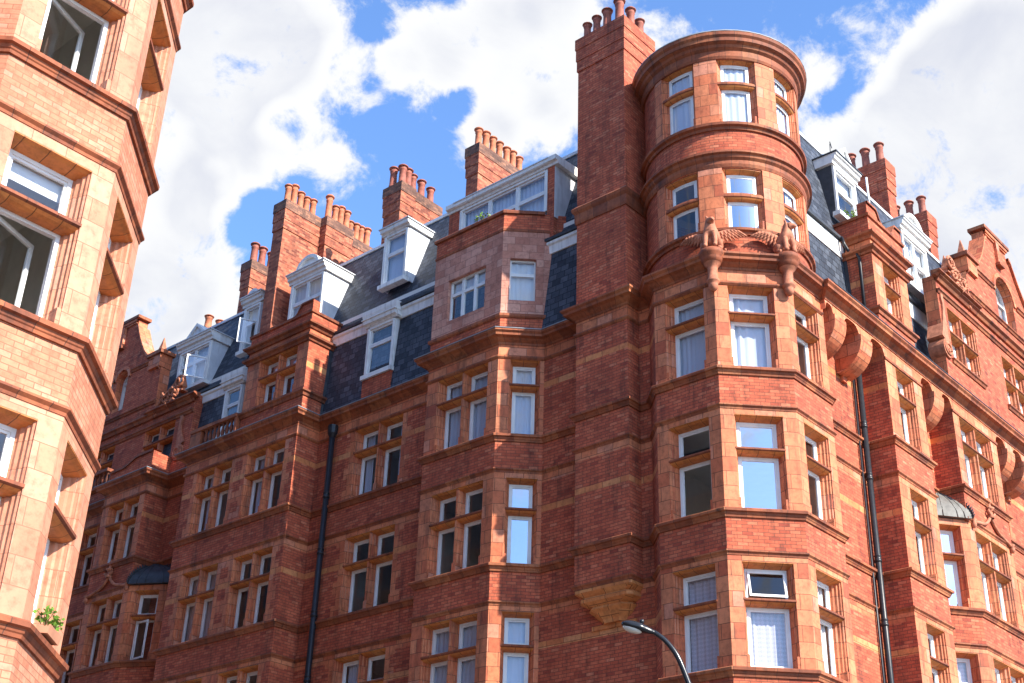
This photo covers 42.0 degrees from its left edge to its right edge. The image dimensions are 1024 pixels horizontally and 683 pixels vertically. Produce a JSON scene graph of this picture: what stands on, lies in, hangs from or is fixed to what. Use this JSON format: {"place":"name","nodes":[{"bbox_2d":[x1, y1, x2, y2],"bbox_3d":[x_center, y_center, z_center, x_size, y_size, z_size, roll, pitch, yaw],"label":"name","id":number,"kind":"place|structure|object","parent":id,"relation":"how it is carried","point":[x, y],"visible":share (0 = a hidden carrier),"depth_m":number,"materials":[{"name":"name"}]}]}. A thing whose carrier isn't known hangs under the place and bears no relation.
{"place":"outdoors","nodes":[
{"label":"outdoors","id":0,"kind":"place"},
{"bbox_2d":[124,0,1023,350],"label":"sky","id":1,"kind":"structure","parent":0,"point":[323,97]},
{"label":"road","id":2,"kind":"structure","parent":0,"visible":0},
{"bbox_2d":[0,0,193,682],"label":"corner building","id":3,"kind":"structure","parent":2,"relation":"on","point":[84,86],"depth_m":16.54,"materials":[{"name":"orange brick"}]},
{"bbox_2d":[0,423,16,500],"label":"window","id":4,"kind":"structure","parent":3,"relation":"in","point":[9,432],"depth_m":15.14,"materials":[{"name":"white paint"}]},
{"bbox_2d":[0,148,72,316],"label":"window","id":5,"kind":"structure","parent":3,"relation":"in","point":[25,171],"depth_m":16.48,"materials":[{"name":"white paint"}]},
{"bbox_2d":[31,475,62,623],"bbox_3d":[-5.616,2.411,15.615,0.715,2.156,0.721,-21,-36,36],"label":"window","id":6,"kind":"structure","parent":3,"relation":"in","point":[61,477],"depth_m":15.95,"materials":[{"name":"white paint"}]},
{"bbox_2d":[33,605,64,645],"bbox_3d":[-5.226,3.207,15.145,0.253,0.355,0.599,0,-28,4],"label":"plant","id":7,"kind":"object","parent":3,"relation":"on","point":[50,634],"visible":0.99,"depth_m":14.99,"materials":[{"name":"green plant"}]},
{"bbox_2d":[39,0,113,82],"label":"window","id":8,"kind":"structure","parent":3,"relation":"in","point":[74,4],"depth_m":17.95,"materials":[{"name":"white paint"}]},
{"bbox_2d":[89,237,110,339],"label":"window","id":9,"kind":"structure","parent":3,"relation":"in","point":[109,243],"depth_m":17.62,"materials":[{"name":"white paint"}]},
{"bbox_2d":[136,85,141,108],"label":"window","id":10,"kind":"structure","parent":3,"relation":"in","point":[140,92],"depth_m":19.29,"materials":[{"name":"white paint"}]},
{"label":"pavement","id":11,"kind":"structure","parent":0,"visible":0},
{"bbox_2d":[54,0,1023,682],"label":"mansion block","id":12,"kind":"structure","parent":11,"relation":"on","point":[554,418],"depth_m":34.91,"materials":[{"name":"brick"}]},
{"bbox_2d":[61,625,78,682],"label":"window","id":13,"kind":"structure","parent":12,"relation":"in","point":[76,627],"depth_m":45.31,"materials":[{"name":"white paint"}]},
{"bbox_2d":[80,533,96,585],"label":"window","id":14,"kind":"structure","parent":12,"relation":"in","point":[94,535],"depth_m":46.85,"materials":[{"name":"white paint"}]},
{"bbox_2d":[89,599,121,666],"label":"window","id":15,"kind":"structure","parent":12,"relation":"in","point":[97,632],"depth_m":42.77,"materials":[{"name":"white paint"}]},
{"bbox_2d":[107,503,138,562],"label":"window","id":16,"kind":"structure","parent":12,"relation":"in","point":[134,505],"depth_m":44.38,"materials":[{"name":"white paint"}]},
{"bbox_2d":[118,376,127,410],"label":"window","id":17,"kind":"structure","parent":12,"relation":"in","point":[125,382],"depth_m":49.54,"materials":[{"name":"white paint"}]},
{"bbox_2d":[130,595,158,659],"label":"window","id":18,"kind":"structure","parent":12,"relation":"in","point":[142,597],"depth_m":41.72,"materials":[{"name":"white paint"}]},
{"bbox_2d":[181,570,216,642],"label":"window","id":19,"kind":"structure","parent":12,"relation":"in","point":[207,608],"depth_m":39.90,"materials":[{"name":"white paint"}]},
{"bbox_2d":[198,468,230,531],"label":"window","id":20,"kind":"structure","parent":12,"relation":"in","point":[211,477],"depth_m":41.54,"materials":[{"name":"white paint"}]},
{"bbox_2d":[227,671,257,682],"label":"window","id":21,"kind":"structure","parent":12,"relation":"in","point":[249,675],"depth_m":36.98,"materials":[{"name":"white paint"}]},
{"bbox_2d":[234,553,271,628],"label":"window","id":22,"kind":"structure","parent":12,"relation":"in","point":[264,557],"depth_m":38.46,"materials":[{"name":"white paint"}]},
{"bbox_2d":[249,448,284,514],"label":"window","id":23,"kind":"structure","parent":12,"relation":"in","point":[262,458],"depth_m":40.10,"materials":[{"name":"white paint"}]},
{"bbox_2d":[264,354,296,402],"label":"window","id":24,"kind":"structure","parent":12,"relation":"in","point":[294,356],"depth_m":41.79,"materials":[{"name":"white paint"}]},
{"bbox_2d":[342,655,384,682],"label":"window","id":25,"kind":"structure","parent":12,"relation":"in","point":[353,666],"depth_m":35.57,"materials":[{"name":"white paint"}]},
{"bbox_2d":[348,531,394,612],"bbox_3d":[-3.752,6.343,36.442,1.790,2.126,0.073,-21,-36,36],"label":"window","id":26,"kind":"structure","parent":12,"relation":"in","point":[378,566],"depth_m":36.68,"materials":[{"name":"white paint"}]},
{"bbox_2d":[359,421,402,494],"bbox_3d":[-3.621,3.411,38.069,1.790,2.036,0.168,-21,-36,36],"label":"window","id":27,"kind":"structure","parent":12,"relation":"in","point":[372,436],"depth_m":38.33,"materials":[{"name":"white paint"}]},
{"bbox_2d":[430,621,476,682],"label":"window","id":28,"kind":"structure","parent":12,"relation":"in","point":[467,631],"depth_m":32.17,"materials":[{"name":"white paint"}]},
{"bbox_2d":[436,488,482,574],"bbox_3d":[-1.239,4.830,33.489,1.620,2.126,0.073,-21,-36,36],"label":"window","id":29,"kind":"structure","parent":12,"relation":"in","point":[466,528],"depth_m":33.71,"materials":[{"name":"white paint"}]},
{"bbox_2d":[444,371,487,448],"bbox_3d":[-1.110,1.897,35.113,1.620,2.036,0.162,-21,-36,36],"label":"window","id":30,"kind":"structure","parent":12,"relation":"in","point":[477,408],"depth_m":35.26,"materials":[{"name":"glass"}]},
{"bbox_2d":[449,268,485,320],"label":"window","id":31,"kind":"structure","parent":12,"relation":"in","point":[470,283],"depth_m":37.04,"materials":[{"name":"white paint"}]},
{"bbox_2d":[474,212,489,221],"bbox_3d":[-0.868,-3.530,37.677,0.553,0.303,0.273,-21,-36,36],"label":"plant","id":32,"kind":"object","parent":12,"relation":"on","point":[480,215],"visible":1,"depth_m":37.63,"materials":[{"name":"green plant"}]},
{"bbox_2d":[503,618,529,682],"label":"window","id":33,"kind":"structure","parent":12,"relation":"in","point":[516,630],"depth_m":31.36,"materials":[{"name":"white paint"}]},
{"bbox_2d":[507,484,532,563],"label":"window","id":34,"kind":"structure","parent":12,"relation":"in","point":[519,536],"depth_m":32.81,"materials":[{"name":"blue glass"}]},
{"bbox_2d":[509,260,535,300],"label":"window","id":35,"kind":"structure","parent":12,"relation":"in","point":[522,273],"depth_m":36.23,"materials":[{"name":"white glass"}]},
{"bbox_2d":[511,367,535,433],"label":"window","id":36,"kind":"structure","parent":12,"relation":"in","point":[523,404],"depth_m":34.48,"materials":[{"name":"glass"}]},
{"bbox_2d":[669,71,693,134],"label":"window","id":37,"kind":"structure","parent":12,"relation":"in","point":[681,112],"depth_m":34.51,"materials":[{"name":"glass"}]},
{"bbox_2d":[673,180,698,239],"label":"window","id":38,"kind":"structure","parent":12,"relation":"in","point":[694,183],"depth_m":32.97,"materials":[{"name":"white paint"}]},
{"bbox_2d":[674,298,705,377],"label":"window","id":39,"kind":"structure","parent":12,"relation":"in","point":[690,345],"depth_m":31.35,"materials":[{"name":"grey glass"}]},
{"bbox_2d":[678,426,711,516],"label":"window","id":40,"kind":"structure","parent":12,"relation":"in","point":[681,444],"depth_m":29.87,"materials":[{"name":"white paint"}]},
{"bbox_2d":[683,572,718,672],"bbox_3d":[4.051,5.949,28.075,0.900,2.126,0.163,-21,-36,36],"label":"window","id":41,"kind":"structure","parent":12,"relation":"in","point":[701,629],"depth_m":28.12,"materials":[{"name":"white paint"}]},
{"bbox_2d":[680,216,746,250],"bbox_3d":[4.703,-2.521,31.629,1.633,0.946,0.634,-9,-30,19],"label":"griffin statue","id":42,"kind":"object","parent":12,"relation":"on","point":[711,235],"visible":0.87,"depth_m":31.55,"materials":[{"name":"stone"}]},
{"bbox_2d":[720,65,751,121],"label":"window","id":43,"kind":"structure","parent":12,"relation":"in","point":[736,106],"depth_m":34.07,"materials":[{"name":"white glass"}]},
{"bbox_2d":[726,175,758,227],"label":"window","id":44,"kind":"structure","parent":12,"relation":"in","point":[741,214],"depth_m":32.45,"materials":[{"name":"blue glass"}]},
{"bbox_2d":[729,294,771,366],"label":"window","id":45,"kind":"structure","parent":12,"relation":"in","point":[750,341],"depth_m":30.91,"materials":[{"name":"white glass"}]},
{"bbox_2d":[736,422,781,508],"bbox_3d":[5.401,2.772,29.267,0.688,2.126,0.688,-21,-36,36],"label":"window","id":46,"kind":"structure","parent":12,"relation":"in","point":[759,478],"depth_m":29.23,"materials":[{"name":"glass"}]},
{"bbox_2d":[744,569,792,667],"bbox_3d":[5.302,5.743,27.616,0.900,2.126,0.368,3,-28,-3],"label":"window","id":47,"kind":"structure","parent":12,"relation":"in","point":[768,629],"depth_m":27.59,"materials":[{"name":"white paint"}]},
{"bbox_2d":[750,220,805,254],"bbox_3d":[6.476,-2.419,31.706,1.633,0.946,0.630,14,-30,-20],"label":"griffin statue","id":48,"kind":"object","parent":12,"relation":"on","point":[785,239],"visible":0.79,"depth_m":31.61,"materials":[{"name":"stone"}]},
{"bbox_2d":[774,78,789,135],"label":"window","id":49,"kind":"structure","parent":12,"relation":"in","point":[782,116],"depth_m":34.71,"materials":[{"name":"white glass"}]},
{"bbox_2d":[783,188,798,240],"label":"window","id":50,"kind":"structure","parent":12,"relation":"in","point":[788,195],"depth_m":33.30,"materials":[{"name":"white paint"}]},
{"bbox_2d":[795,309,810,378],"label":"window","id":51,"kind":"structure","parent":12,"relation":"in","point":[797,313],"depth_m":31.62,"materials":[{"name":"white paint"}]},
{"bbox_2d":[805,436,822,519],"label":"window","id":52,"kind":"structure","parent":12,"relation":"in","point":[808,440],"depth_m":30.01,"materials":[{"name":"white paint"}]},
{"bbox_2d":[817,581,835,675],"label":"window","id":53,"kind":"structure","parent":12,"relation":"in","point":[820,586],"depth_m":28.36,"materials":[{"name":"white paint"}]},
{"bbox_2d":[844,209,855,217],"bbox_3d":[9.436,-3.567,37.263,0.490,0.272,0.251,14,-31,-21],"label":"plant","id":54,"kind":"object","parent":12,"relation":"on","point":[853,214],"visible":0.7,"depth_m":37.23,"materials":[{"name":"green plant"}]},
{"bbox_2d":[884,277,891,313],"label":"window","id":55,"kind":"structure","parent":12,"relation":"in","point":[888,301],"depth_m":36.28,"materials":[{"name":"white paint"}]},
{"bbox_2d":[897,382,908,442],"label":"window","id":56,"kind":"structure","parent":12,"relation":"in","point":[899,385],"depth_m":34.64,"materials":[{"name":"white paint"}]},
{"bbox_2d":[911,500,924,573],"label":"window","id":57,"kind":"structure","parent":12,"relation":"in","point":[914,504],"depth_m":33.03,"materials":[{"name":"white paint"}]},
{"bbox_2d":[927,633,938,682],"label":"window","id":58,"kind":"structure","parent":12,"relation":"in","point":[930,637],"depth_m":31.74,"materials":[{"name":"white paint"}]},
{"bbox_2d":[940,530,961,605],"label":"window","id":59,"kind":"structure","parent":12,"relation":"in","point":[951,572],"depth_m":34.74,"materials":[{"name":"white glass"}]},
{"bbox_2d":[948,321,969,368],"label":"window","id":60,"kind":"structure","parent":12,"relation":"in","point":[950,325],"depth_m":39.62,"materials":[{"name":"white paint"}]},
{"bbox_2d":[956,658,972,682],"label":"window","id":61,"kind":"structure","parent":12,"relation":"in","point":[963,665],"depth_m":33.55,"materials":[{"name":"white paint"}]},
{"bbox_2d":[961,430,987,497],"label":"window","id":62,"kind":"structure","parent":12,"relation":"in","point":[962,433],"depth_m":37.53,"materials":[{"name":"white paint"}]},
{"bbox_2d":[976,542,1005,620],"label":"window","id":63,"kind":"structure","parent":12,"relation":"in","point":[983,577],"depth_m":35.91,"materials":[{"name":"white paint"}]},
{"bbox_2d":[995,287,1007,323],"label":"window","id":64,"kind":"structure","parent":12,"relation":"in","point":[1001,306],"depth_m":43.90,"materials":[{"name":"white paint"}]},
{"bbox_2d":[994,668,1015,682],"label":"window","id":65,"kind":"structure","parent":12,"relation":"in","point":[997,675],"depth_m":34.35,"materials":[{"name":"white paint"}]},
{"bbox_2d":[1003,369,1022,413],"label":"window","id":66,"kind":"structure","parent":12,"relation":"in","point":[1003,369],"depth_m":42.14,"materials":[{"name":"white paint"}]},
{"bbox_2d":[621,619,690,682],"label":"street lamp","id":67,"kind":"object","parent":11,"relation":"on","point":[634,627],"visible":1,"depth_m":24.73,"materials":[{"name":"black metal"}]}
]}

